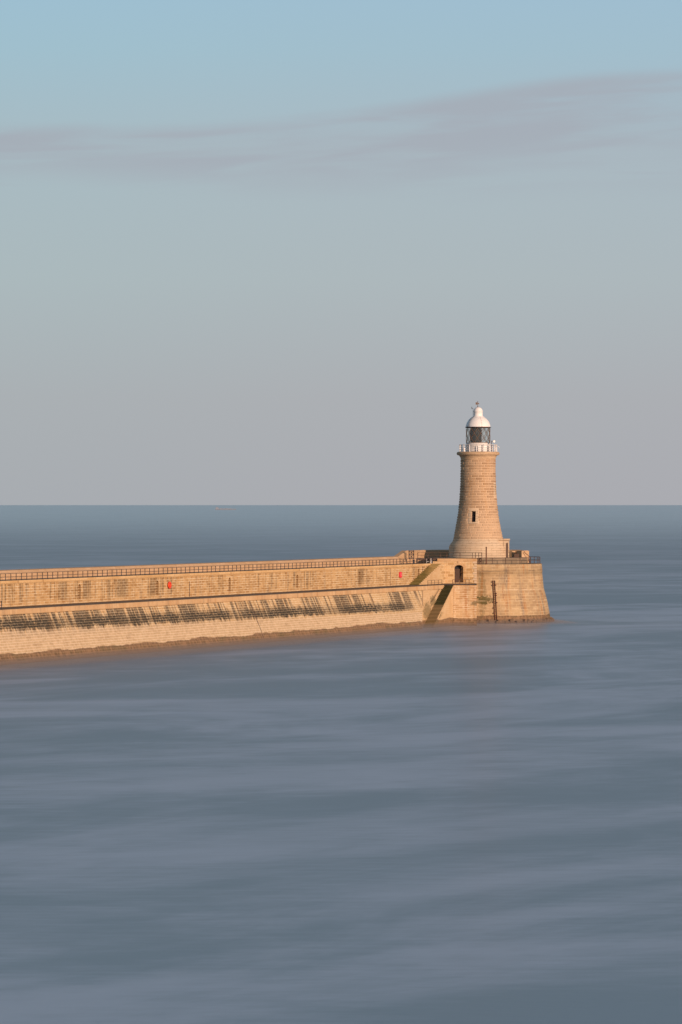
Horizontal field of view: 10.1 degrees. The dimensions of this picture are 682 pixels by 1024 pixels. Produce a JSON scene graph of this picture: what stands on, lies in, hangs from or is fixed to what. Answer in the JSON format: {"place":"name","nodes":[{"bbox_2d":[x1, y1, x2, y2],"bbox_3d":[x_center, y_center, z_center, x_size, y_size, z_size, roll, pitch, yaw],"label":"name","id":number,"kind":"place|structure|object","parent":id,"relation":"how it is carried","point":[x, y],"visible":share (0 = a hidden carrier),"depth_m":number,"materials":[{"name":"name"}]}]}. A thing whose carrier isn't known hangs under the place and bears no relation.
{"place":"outdoors","nodes":[
{"label":"outdoors","id":0,"kind":"place"},
{"bbox_2d":[0,505,681,1023],"bbox_3d":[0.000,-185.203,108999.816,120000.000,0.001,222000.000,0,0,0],"label":"water","id":1,"kind":"structure","parent":0,"point":[456,825],"depth_m":239.29,"materials":[{"name":"blue liquid"}]},
{"bbox_2d":[0,556,443,664],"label":"pier","id":2,"kind":"structure","parent":1,"relation":"in","point":[64,616],"depth_m":501.60,"materials":[{"name":"stone"}]},
{"bbox_2d":[0,558,430,580],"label":"railing","id":3,"kind":"object","parent":2,"relation":"on","point":[198,569],"visible":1,"depth_m":512.25,"materials":[{"name":"brown metal"}]},
{"bbox_2d":[409,564,445,584],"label":"stone staircase","id":4,"kind":"structure","parent":2,"relation":"attached to","point":[435,572],"depth_m":588.93,"materials":[{"name":"stone"}]},
{"bbox_2d":[423,585,452,627],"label":"stone staircase","id":5,"kind":"structure","parent":2,"relation":"attached to","point":[441,612],"depth_m":577.70,"materials":[{"name":"stone"}]},
{"bbox_2d":[215,507,235,509],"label":"cargo ship","id":6,"kind":"object","parent":1,"relation":"on","point":[217,508],"visible":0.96,"depth_m":14193.54},
{"bbox_2d":[395,550,553,625],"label":"round bastion","id":7,"kind":"object","parent":1,"relation":"in","point":[520,594],"visible":0.63,"depth_m":594.25,"materials":[{"name":"stone"}]},
{"bbox_2d":[418,552,481,558],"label":"railing","id":8,"kind":"object","parent":7,"relation":"on","point":[472,555],"visible":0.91,"depth_m":593.94,"materials":[{"name":"metal"}]},
{"bbox_2d":[455,569,462,581],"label":"door","id":9,"kind":"structure","parent":7,"relation":"in","point":[458,573],"depth_m":594.46,"materials":[{"name":"wood"}]},
{"bbox_2d":[449,402,509,557],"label":"lighthouse","id":10,"kind":"object","parent":7,"relation":"on","point":[478,528],"visible":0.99,"depth_m":601.45,"materials":[{"name":"stone"}]},
{"bbox_2d":[469,510,477,523],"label":"window","id":11,"kind":"structure","parent":10,"relation":"in","point":[473,515],"depth_m":601.17,"materials":[{"name":"glass"}]},
{"bbox_2d":[492,581,496,617],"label":"fender ladder","id":12,"kind":"object","parent":7,"relation":"attached to","point":[495,593],"visible":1,"depth_m":593.42,"materials":[{"name":"metal"}]},
{"bbox_2d":[492,556,540,563],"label":"railing","id":13,"kind":"object","parent":7,"relation":"on","point":[530,559],"visible":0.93,"depth_m":597.97,"materials":[{"name":"metal"}]},
{"bbox_2d":[0,0,681,504],"label":"sky","id":14,"kind":"structure","parent":0,"point":[253,252],"materials":[{"name":"blue"}]}
]}

